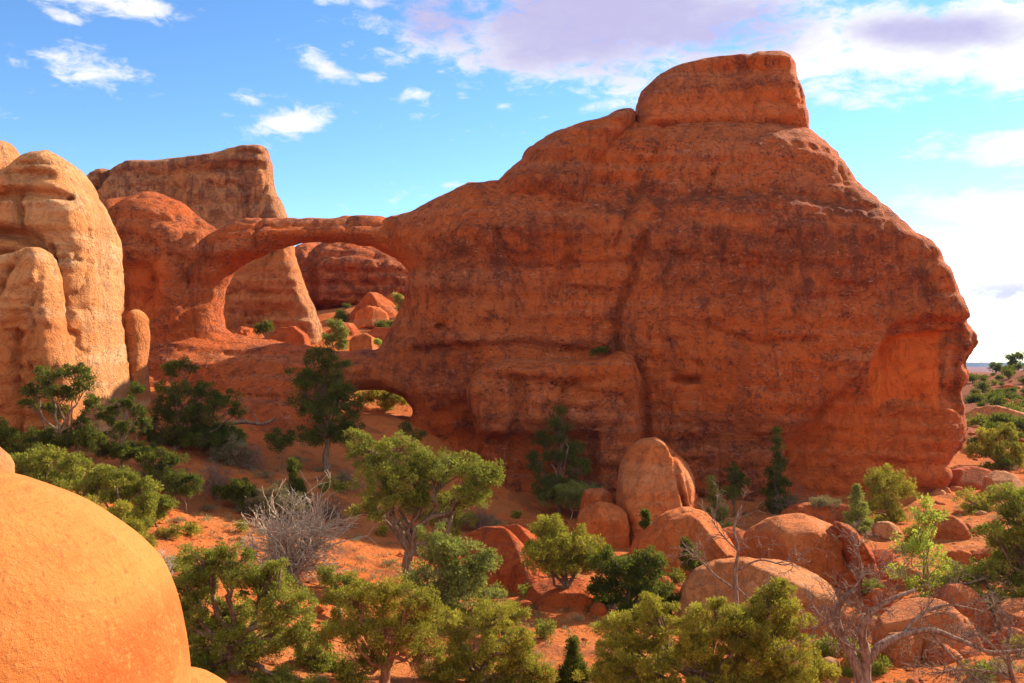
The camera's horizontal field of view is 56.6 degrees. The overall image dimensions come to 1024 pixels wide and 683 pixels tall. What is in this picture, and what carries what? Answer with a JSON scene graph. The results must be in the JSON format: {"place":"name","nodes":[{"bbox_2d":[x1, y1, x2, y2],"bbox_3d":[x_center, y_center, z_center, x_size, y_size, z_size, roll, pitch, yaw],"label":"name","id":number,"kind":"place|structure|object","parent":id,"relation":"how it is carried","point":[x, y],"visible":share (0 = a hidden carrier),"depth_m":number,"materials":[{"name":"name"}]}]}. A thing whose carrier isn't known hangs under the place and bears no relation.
{"place":"outdoors","nodes":[
{"label":"outdoors","id":0,"kind":"place"},
{"bbox_2d":[0,0,1023,361],"label":"sky","id":1,"kind":"structure","parent":0,"point":[385,108],"materials":[{"name":"blue"}]},
{"bbox_2d":[15,305,1023,682],"bbox_3d":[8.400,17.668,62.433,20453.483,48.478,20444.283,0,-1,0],"label":"ground","id":2,"kind":"structure","parent":0,"point":[379,421],"depth_m":56.37,"materials":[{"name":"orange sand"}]},
{"bbox_2d":[0,447,14,472],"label":"rock tip","id":3,"kind":"object","parent":2,"relation":"on","point":[7,463],"visible":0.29,"depth_m":30.01,"materials":[{"name":"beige stone"}]},
{"bbox_2d":[0,140,19,168],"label":"sandstone pinnacle","id":4,"kind":"object","parent":2,"relation":"on","point":[9,153],"visible":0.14,"depth_m":73.08,"materials":[{"name":"orange stone"}]},
{"bbox_2d":[0,415,40,468],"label":"juniper tree","id":5,"kind":"object","parent":2,"relation":"on","point":[9,444],"visible":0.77,"depth_m":48.46,"materials":[{"name":"green plant"}]},
{"bbox_2d":[0,247,82,467],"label":"rock slab","id":6,"kind":"object","parent":2,"relation":"on","point":[33,328],"visible":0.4,"depth_m":52.67,"materials":[{"name":"beige stone"}]},
{"bbox_2d":[10,441,97,490],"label":"juniper tree","id":7,"kind":"object","parent":2,"relation":"on","point":[33,460],"visible":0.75,"depth_m":44.69,"materials":[{"name":"green plant"}]},
{"bbox_2d":[15,362,109,484],"bbox_3d":[-23.735,4.450,49.882,4.941,6.836,2.908,0,-1,0],"label":"pinyon pine","id":8,"kind":"object","parent":2,"relation":"on","point":[56,434],"visible":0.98,"depth_m":49.84,"materials":[{"name":"green plant"}]},
{"bbox_2d":[0,149,129,455],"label":"rock cliff","id":9,"kind":"structure","parent":2,"relation":"on","point":[50,202],"depth_m":56.90,"materials":[{"name":"beige stone"}]},
{"bbox_2d":[0,469,190,682],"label":"rock dome","id":10,"kind":"object","parent":2,"relation":"on","point":[88,592],"visible":1,"depth_m":8.77,"materials":[{"name":"stone"}]},
{"bbox_2d":[68,463,164,532],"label":"juniper tree","id":11,"kind":"object","parent":2,"relation":"on","point":[102,478],"visible":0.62,"depth_m":42.68,"materials":[{"name":"green plant"}]},
{"bbox_2d":[81,494,157,547],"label":"juniper tree","id":12,"kind":"object","parent":2,"relation":"on","point":[135,524],"visible":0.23,"depth_m":33.88,"materials":[{"name":"green plant"}]},
{"bbox_2d":[91,381,157,471],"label":"pinyon pine","id":13,"kind":"object","parent":2,"relation":"on","point":[114,450],"visible":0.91,"depth_m":51.94,"materials":[{"name":"green plant"}]},
{"bbox_2d":[123,309,150,406],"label":"rock pillar","id":14,"kind":"object","parent":2,"relation":"on","point":[136,332],"visible":0.66,"depth_m":65.81,"materials":[{"name":"beige stone"}]},
{"bbox_2d":[131,493,180,526],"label":"juniper shrub","id":15,"kind":"object","parent":2,"relation":"on","point":[166,503],"visible":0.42,"depth_m":45.80,"materials":[{"name":"green plant"}]},
{"bbox_2d":[134,446,190,496],"bbox_3d":[-18.925,7.327,51.414,2.919,3.501,2.178,0,-1,0],"label":"juniper shrub","id":16,"kind":"object","parent":2,"relation":"on","point":[163,466],"visible":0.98,"depth_m":51.25,"materials":[{"name":"green plant"}]},
{"bbox_2d":[154,523,185,539],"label":"sage bush","id":17,"kind":"object","parent":2,"relation":"on","point":[170,532],"visible":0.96,"depth_m":44.53,"materials":[{"name":"green plant"}]},
{"bbox_2d":[160,468,204,512],"bbox_3d":[-17.619,8.098,50.792,2.371,2.644,1.852,0,-1,-20],"label":"juniper shrub","id":18,"kind":"object","parent":2,"relation":"on","point":[171,477],"visible":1,"depth_m":50.58,"materials":[{"name":"green plant"}]},
{"bbox_2d":[135,355,247,450],"bbox_3d":[-20.240,3.993,59.831,7.232,6.322,3.809,0,-1,0],"label":"juniper tree","id":19,"kind":"object","parent":2,"relation":"on","point":[181,436],"visible":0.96,"depth_m":59.70,"materials":[{"name":"green plant"}]},
{"bbox_2d":[86,144,323,343],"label":"rock fin","id":20,"kind":"object","parent":2,"relation":"on","point":[219,189],"visible":0.3,"depth_m":99.03,"materials":[{"name":"brown stone"}]},
{"bbox_2d":[191,667,226,682],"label":"rock ledge","id":21,"kind":"object","parent":2,"relation":"on","point":[199,675],"visible":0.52,"depth_m":13.19,"materials":[{"name":"stone"}]},
{"bbox_2d":[188,457,233,503],"bbox_3d":[-17.078,7.757,53.654,2.812,2.617,3.129,0,-1,-15],"label":"dead bush","id":22,"kind":"object","parent":2,"relation":"on","point":[212,472],"visible":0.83,"depth_m":53.60,"materials":[{"name":"plant"}]},
{"bbox_2d":[192,418,239,451],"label":"juniper shrub","id":23,"kind":"object","parent":2,"relation":"on","point":[206,425],"visible":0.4,"depth_m":60.82,"materials":[{"name":"green plant"}]},
{"bbox_2d":[206,432,257,466],"bbox_3d":[-17.562,6.830,59.630,3.401,2.356,1.803,0,-1,0],"label":"sage bush","id":24,"kind":"object","parent":2,"relation":"on","point":[226,453],"visible":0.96,"depth_m":59.34,"materials":[{"name":"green plant"}]},
{"bbox_2d":[211,477,258,508],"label":"juniper shrub","id":25,"kind":"object","parent":2,"relation":"on","point":[234,492],"visible":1,"depth_m":52.36,"materials":[{"name":"green plant"}]},
{"bbox_2d":[172,541,328,682],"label":"juniper tree","id":26,"kind":"object","parent":2,"relation":"on","point":[236,645],"visible":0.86,"depth_m":27.55,"materials":[{"name":"green plant"}]},
{"bbox_2d":[232,441,268,470],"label":"dead bush","id":27,"kind":"object","parent":2,"relation":"on","point":[248,466],"visible":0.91,"depth_m":59.21,"materials":[{"name":"grey plant"}]},
{"bbox_2d":[237,480,309,521],"bbox_3d":[-13.230,8.942,52.473,4.374,2.530,2.268,0,-1,0],"label":"sage bush","id":28,"kind":"object","parent":2,"relation":"on","point":[256,501],"visible":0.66,"depth_m":52.24,"materials":[{"name":"grey plant"}]},
{"bbox_2d":[263,426,296,473],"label":"tree","id":29,"kind":"object","parent":2,"relation":"on","point":[276,439],"visible":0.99,"depth_m":59.72,"materials":[{"name":"green plant"}]},
{"bbox_2d":[269,326,310,345],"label":"boulder","id":30,"kind":"object","parent":2,"relation":"on","point":[294,335],"visible":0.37,"depth_m":93.96,"materials":[{"name":"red stone"}]},
{"bbox_2d":[283,456,313,517],"bbox_3d":[-12.135,8.376,53.884,1.617,3.775,1.678,-1,-2,38],"label":"juniper shrub","id":31,"kind":"object","parent":2,"relation":"on","point":[297,484],"visible":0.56,"depth_m":53.69,"materials":[{"name":"green plant"}]},
{"bbox_2d":[230,470,379,586],"bbox_3d":[-9.779,8.724,41.728,6.259,6.117,5.714,-1,-2,36],"label":"dead bush","id":32,"kind":"object","parent":2,"relation":"on","point":[308,547],"visible":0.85,"depth_m":41.45,"materials":[{"name":"grey plant"}]},
{"bbox_2d":[292,640,353,674],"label":"juniper tree","id":33,"kind":"object","parent":2,"relation":"on","point":[321,662],"visible":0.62,"depth_m":29.58,"materials":[{"name":"green plant"}]},
{"bbox_2d":[283,342,366,471],"bbox_3d":[-12.162,4.371,61.570,5.411,8.764,3.948,0,-1,0],"label":"pinyon pine","id":34,"kind":"object","parent":2,"relation":"on","point":[324,430],"visible":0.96,"depth_m":61.48,"materials":[{"name":"green plant"}]},
{"bbox_2d":[316,475,349,510],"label":"juniper shrub","id":35,"kind":"object","parent":2,"relation":"on","point":[337,485],"visible":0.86,"depth_m":55.58,"materials":[{"name":"green plant"}]},
{"bbox_2d":[317,492,349,521],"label":"dead bush","id":36,"kind":"object","parent":2,"relation":"on","point":[330,508],"visible":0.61,"depth_m":54.55,"materials":[{"name":"grey plant"}]},
{"bbox_2d":[321,318,350,350],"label":"juniper tree","id":37,"kind":"object","parent":2,"relation":"on","point":[339,328],"visible":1,"depth_m":91.83,"materials":[{"name":"green plant"}]},
{"bbox_2d":[316,563,367,617],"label":"juniper tree","id":38,"kind":"object","parent":2,"relation":"on","point":[327,578],"visible":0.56,"depth_m":36.95,"materials":[{"name":"green plant"}]},
{"bbox_2d":[295,242,407,310],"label":"rock dome","id":39,"kind":"object","parent":2,"relation":"on","point":[337,275],"visible":0.22,"depth_m":121.61,"materials":[{"name":"red stone"}]},
{"bbox_2d":[349,333,378,350],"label":"boulder","id":40,"kind":"object","parent":2,"relation":"on","point":[364,341],"visible":0.37,"depth_m":95.27,"materials":[{"name":"stone"}]},
{"bbox_2d":[353,306,388,327],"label":"boulder","id":41,"kind":"object","parent":2,"relation":"on","point":[366,317],"visible":0.61,"depth_m":106.01,"materials":[{"name":"stone"}]},
{"bbox_2d":[348,292,397,319],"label":"boulder","id":42,"kind":"object","parent":2,"relation":"on","point":[385,304],"visible":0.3,"depth_m":110.88,"materials":[{"name":"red stone"}]},
{"bbox_2d":[355,390,407,410],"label":"juniper shrub","id":43,"kind":"object","parent":2,"relation":"on","point":[388,401],"visible":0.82,"depth_m":89.22,"materials":[{"name":"green plant"}]},
{"bbox_2d":[320,568,447,682],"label":"juniper tree","id":44,"kind":"object","parent":2,"relation":"on","point":[404,634],"visible":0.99,"depth_m":28.69,"materials":[{"name":"green plant"}]},
{"bbox_2d":[397,420,428,455],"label":"juniper shrub","id":45,"kind":"object","parent":2,"relation":"on","point":[408,428],"visible":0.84,"depth_m":69.61,"materials":[{"name":"green plant"}]},
{"bbox_2d":[341,427,506,591],"bbox_3d":[-4.131,7.947,44.135,7.508,8.066,4.195,0,-1,-13],"label":"juniper tree","id":46,"kind":"object","parent":2,"relation":"on","point":[391,474],"visible":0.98,"depth_m":43.62,"materials":[{"name":"green plant"}]},
{"bbox_2d":[411,504,479,528],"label":"sage bush","id":47,"kind":"object","parent":2,"relation":"on","point":[457,522],"visible":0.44,"depth_m":57.73,"materials":[{"name":"green plant"}]},
{"bbox_2d":[396,520,507,634],"bbox_3d":[-2.464,10.343,38.704,4.770,6.107,3.185,0,-1,0],"label":"juniper tree","id":48,"kind":"object","parent":2,"relation":"on","point":[451,585],"visible":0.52,"depth_m":38.51,"materials":[{"name":"green plant"}]},
{"bbox_2d":[415,586,543,682],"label":"juniper tree","id":49,"kind":"object","parent":2,"relation":"on","point":[504,668],"visible":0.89,"depth_m":30.59,"materials":[{"name":"green plant"}]},
{"bbox_2d":[462,503,500,529],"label":"dead bush","id":50,"kind":"object","parent":2,"relation":"on","point":[485,519],"visible":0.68,"depth_m":58.66,"materials":[{"name":"grey plant"}]},
{"bbox_2d":[461,526,547,594],"bbox_3d":[-0.379,11.965,46.856,5.017,5.544,3.988,0,-1,0],"label":"boulder","id":51,"kind":"object","parent":2,"relation":"on","point":[507,544],"visible":0.24,"depth_m":45.79,"materials":[{"name":"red stone"}]},
{"bbox_2d":[477,599,532,639],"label":"juniper tree","id":52,"kind":"object","parent":2,"relation":"on","point":[520,613],"visible":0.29,"depth_m":36.89,"materials":[{"name":"green plant"}]},
{"bbox_2d":[505,524,546,572],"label":"boulder","id":53,"kind":"object","parent":2,"relation":"on","point":[521,533],"visible":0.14,"depth_m":49.47,"materials":[{"name":"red stone"}]},
{"bbox_2d":[516,651,560,682],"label":"juniper tree","id":54,"kind":"object","parent":2,"relation":"on","point":[549,672],"visible":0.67,"depth_m":30.71,"materials":[{"name":"green plant"}]},
{"bbox_2d":[102,51,978,502],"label":"rock fin","id":55,"kind":"object","parent":2,"relation":"on","point":[726,259],"visible":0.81,"depth_m":75.72,"materials":[{"name":"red stone"}]},
{"bbox_2d":[531,618,557,639],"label":"desert shrub","id":56,"kind":"object","parent":2,"relation":"on","point":[543,627],"visible":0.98,"depth_m":37.09,"materials":[{"name":"green plant"}]},
{"bbox_2d":[524,402,592,515],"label":"pinyon pine","id":57,"kind":"object","parent":2,"relation":"on","point":[546,481],"visible":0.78,"depth_m":69.70,"materials":[{"name":"green plant"}]},
{"bbox_2d":[523,576,616,611],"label":"boulder","id":58,"kind":"structure","parent":2,"relation":"on","point":[553,599],"depth_m":42.19,"materials":[{"name":"orange stone"}]},
{"bbox_2d":[519,512,606,594],"bbox_3d":[2.243,9.996,42.357,3.878,4.548,3.937,0,-1,21],"label":"juniper tree","id":59,"kind":"object","parent":58,"relation":"on","point":[567,554],"visible":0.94,"depth_m":42.23,"materials":[{"name":"green plant"}]},
{"bbox_2d":[535,479,604,518],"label":"juniper tree","id":60,"kind":"object","parent":2,"relation":"on","point":[561,490],"visible":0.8,"depth_m":68.50,"materials":[{"name":"green plant"}]},
{"bbox_2d":[552,634,590,682],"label":"pinyon pine","id":61,"kind":"object","parent":2,"relation":"on","point":[573,661],"visible":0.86,"depth_m":31.63,"materials":[{"name":"green plant"}]},
{"bbox_2d":[579,488,616,512],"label":"boulder","id":62,"kind":"object","parent":2,"relation":"on","point":[590,496],"visible":0.36,"depth_m":63.19,"materials":[{"name":"stone"}]},
{"bbox_2d":[576,501,629,548],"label":"boulder","id":63,"kind":"object","parent":2,"relation":"on","point":[609,522],"visible":0.54,"depth_m":56.98,"materials":[{"name":"stone"}]},
{"bbox_2d":[584,544,680,617],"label":"pinyon pine","id":64,"kind":"object","parent":2,"relation":"on","point":[634,571],"visible":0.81,"depth_m":41.54,"materials":[{"name":"green plant"}]},
{"bbox_2d":[616,437,699,545],"bbox_3d":[9.391,9.758,60.812,5.411,7.290,8.426,0,-1,0],"label":"boulder","id":65,"kind":"object","parent":2,"relation":"on","point":[656,478],"visible":0.6,"depth_m":58.86,"materials":[{"name":"stone"}]},
{"bbox_2d":[629,506,735,577],"bbox_3d":[9.445,12.375,53.122,6.817,6.331,5.194,0,-1,0],"label":"boulder","id":66,"kind":"object","parent":2,"relation":"on","point":[666,531],"visible":0.41,"depth_m":51.23,"materials":[{"name":"stone"}]},
{"bbox_2d":[678,535,704,572],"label":"pinyon pine","id":67,"kind":"object","parent":2,"relation":"on","point":[693,564],"visible":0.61,"depth_m":47.91,"materials":[{"name":"green plant"}]},
{"bbox_2d":[571,576,819,682],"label":"juniper tree","id":68,"kind":"object","parent":2,"relation":"on","point":[747,636],"visible":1,"depth_m":27.52,"materials":[{"name":"green plant"}]},
{"bbox_2d":[704,474,739,528],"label":"pinyon pine","id":69,"kind":"object","parent":2,"relation":"on","point":[719,515],"visible":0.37,"depth_m":61.66,"materials":[{"name":"green plant"}]},
{"bbox_2d":[720,461,752,516],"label":"pinyon pine","id":70,"kind":"object","parent":2,"relation":"on","point":[734,490],"visible":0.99,"depth_m":70.64,"materials":[{"name":"green plant"}]},
{"bbox_2d":[664,478,836,615],"bbox_3d":[8.917,8.203,35.787,6.359,6.073,2.010,0,-1,15],"label":"dead tree","id":71,"kind":"object","parent":2,"relation":"on","point":[735,587],"visible":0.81,"depth_m":35.78,"materials":[{"name":"grey wood"}]},
{"bbox_2d":[676,557,837,636],"bbox_3d":[10.453,12.187,40.772,6.955,5.601,5.484,0,-1,0],"label":"boulder","id":72,"kind":"object","parent":2,"relation":"on","point":[701,583],"visible":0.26,"depth_m":40.25,"materials":[{"name":"stone"}]},
{"bbox_2d":[757,426,799,513],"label":"pinyon pine","id":73,"kind":"object","parent":2,"relation":"on","point":[776,482],"visible":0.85,"depth_m":71.53,"materials":[{"name":"green plant"}]},
{"bbox_2d":[741,513,847,593],"bbox_3d":[15.700,12.350,49.917,6.727,6.702,5.972,0,-1,0],"label":"boulder","id":74,"kind":"object","parent":2,"relation":"on","point":[802,529],"visible":0.31,"depth_m":47.86,"materials":[{"name":"stone"}]},
{"bbox_2d":[780,502,850,524],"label":"boulder","id":75,"kind":"object","parent":2,"relation":"on","point":[824,513],"visible":0.27,"depth_m":63.03,"materials":[{"name":"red stone"}]},
{"bbox_2d":[798,647,841,682],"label":"shrub","id":76,"kind":"object","parent":2,"relation":"on","point":[823,667],"visible":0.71,"depth_m":28.53,"materials":[{"name":"green plant"}]},
{"bbox_2d":[807,634,838,656],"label":"desert shrub","id":77,"kind":"object","parent":2,"relation":"on","point":[820,643],"visible":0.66,"depth_m":35.38,"materials":[{"name":"green plant"}]},
{"bbox_2d":[808,494,842,510],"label":"sage bush","id":78,"kind":"object","parent":2,"relation":"on","point":[821,501],"visible":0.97,"depth_m":63.00,"materials":[{"name":"green plant"}]},
{"bbox_2d":[836,569,861,597],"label":"tumbled block","id":79,"kind":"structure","parent":2,"relation":"on","point":[849,578],"depth_m":47.04,"materials":[{"name":"red stone"}]},
{"bbox_2d":[833,521,881,595],"bbox_3d":[17.593,12.181,48.241,2.164,6.028,3.726,0,-1,0],"label":"boulder","id":80,"kind":"object","parent":2,"relation":"on","point":[866,554],"visible":0.37,"depth_m":47.00,"materials":[{"name":"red stone"}]},
{"bbox_2d":[842,482,874,532],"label":"pinyon pine","id":81,"kind":"object","parent":2,"relation":"on","point":[858,506],"visible":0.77,"depth_m":61.55,"materials":[{"name":"green plant"}]},
{"bbox_2d":[839,640,892,678],"bbox_3d":[12.105,11.130,32.973,2.063,1.631,1.303,0,-1,0],"label":"shrub","id":82,"kind":"object","parent":2,"relation":"on","point":[879,668],"visible":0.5,"depth_m":32.77,"materials":[{"name":"green plant"}]},
{"bbox_2d":[863,588,904,612],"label":"boulder","id":83,"kind":"object","parent":2,"relation":"on","point":[870,595],"visible":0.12,"depth_m":43.59,"materials":[{"name":"stone"}]},
{"bbox_2d":[871,549,898,577],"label":"boulder","id":84,"kind":"object","parent":2,"relation":"on","point":[877,555],"visible":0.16,"depth_m":50.58,"materials":[{"name":"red stone"}]},
{"bbox_2d":[871,521,902,539],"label":"tumbled block","id":85,"kind":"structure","parent":2,"relation":"on","point":[884,529],"depth_m":59.71,"materials":[{"name":"stone"}]},
{"bbox_2d":[863,463,919,522],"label":"pinyon pine","id":86,"kind":"object","parent":2,"relation":"on","point":[881,478],"visible":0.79,"depth_m":65.36,"materials":[{"name":"green plant"}]},
{"bbox_2d":[775,513,1023,682],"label":"dead tree","id":87,"kind":"object","parent":2,"relation":"on","point":[861,669],"visible":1,"depth_m":23.92,"materials":[{"name":"grey wood"}]},
{"bbox_2d":[881,632,922,662],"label":"tumbled block","id":88,"kind":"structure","parent":2,"relation":"on","point":[916,646],"depth_m":33.75,"materials":[{"name":"stone"}]},
{"bbox_2d":[884,560,922,587],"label":"tumbled block","id":89,"kind":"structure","parent":2,"relation":"on","point":[899,584],"depth_m":48.39,"materials":[{"name":"stone"}]},
{"bbox_2d":[881,493,954,597],"bbox_3d":[19.176,9.857,44.782,3.392,5.528,2.314,0,-1,-14],"label":"ash tree","id":90,"kind":"object","parent":2,"relation":"on","point":[914,546],"visible":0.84,"depth_m":44.56,"materials":[{"name":"green plant"}]},
{"bbox_2d":[871,597,982,656],"bbox_3d":[15.604,12.063,35.351,4.553,4.757,3.908,0,-1,0],"label":"boulder","id":91,"kind":"object","parent":2,"relation":"on","point":[902,622],"visible":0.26,"depth_m":34.92,"materials":[{"name":"stone"}]},
{"bbox_2d":[922,642,956,664],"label":"tumbled block","id":92,"kind":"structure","parent":2,"relation":"on","point":[931,658],"depth_m":33.19,"materials":[{"name":"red stone"}]},
{"bbox_2d":[926,514,971,539],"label":"boulder","id":93,"kind":"object","parent":2,"relation":"on","point":[953,528],"visible":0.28,"depth_m":58.02,"materials":[{"name":"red stone"}]},
{"bbox_2d":[944,549,973,565],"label":"tumbled block","id":94,"kind":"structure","parent":2,"relation":"on","point":[960,555],"depth_m":51.03,"materials":[{"name":"stone"}]},
{"bbox_2d":[900,599,1023,682],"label":"dead tree","id":95,"kind":"object","parent":2,"relation":"on","point":[1010,677],"visible":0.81,"depth_m":24.90,"materials":[{"name":"grey wood"}]},
{"bbox_2d":[932,583,996,638],"bbox_3d":[17.876,11.995,37.791,3.009,4.559,2.663,0,-1,0],"label":"boulder","id":96,"kind":"object","parent":2,"relation":"on","point":[967,594],"visible":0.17,"depth_m":37.57,"materials":[{"name":"orange stone"}]},
{"bbox_2d":[947,466,991,489],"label":"boulder","id":97,"kind":"object","parent":2,"relation":"on","point":[965,477],"visible":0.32,"depth_m":78.85,"materials":[{"name":"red stone"}]},
{"bbox_2d":[929,481,1023,613],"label":"juniper tree","id":98,"kind":"object","parent":2,"relation":"on","point":[1008,542],"visible":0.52,"depth_m":41.61,"materials":[{"name":"green plant"}]},
{"bbox_2d":[952,486,1006,514],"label":"juniper tree","id":99,"kind":"object","parent":2,"relation":"on","point":[972,508],"visible":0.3,"depth_m":68.04,"materials":[{"name":"green plant"}]},
{"bbox_2d":[964,422,1023,469],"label":"juniper tree","id":100,"kind":"object","parent":2,"relation":"on","point":[993,448],"visible":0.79,"depth_m":87.58,"materials":[{"name":"green plant"}]},
{"bbox_2d":[965,405,1023,422],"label":"rock ledge","id":101,"kind":"object","parent":2,"relation":"on","point":[985,410],"visible":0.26,"depth_m":109.36,"materials":[{"name":"stone"}]},
{"bbox_2d":[969,585,1023,610],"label":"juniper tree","id":102,"kind":"object","parent":2,"relation":"on","point":[1014,594],"visible":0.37,"depth_m":39.75,"materials":[{"name":"green plant"}]},
{"bbox_2d":[980,470,1023,494],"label":"boulder","id":103,"kind":"object","parent":2,"relation":"on","point":[997,477],"visible":0.56,"depth_m":75.38,"materials":[{"name":"stone"}]},
{"bbox_2d":[994,598,1023,631],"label":"boulder","id":104,"kind":"object","parent":2,"relation":"on","point":[1017,604],"visible":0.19,"depth_m":37.02,"materials":[{"name":"stone"}]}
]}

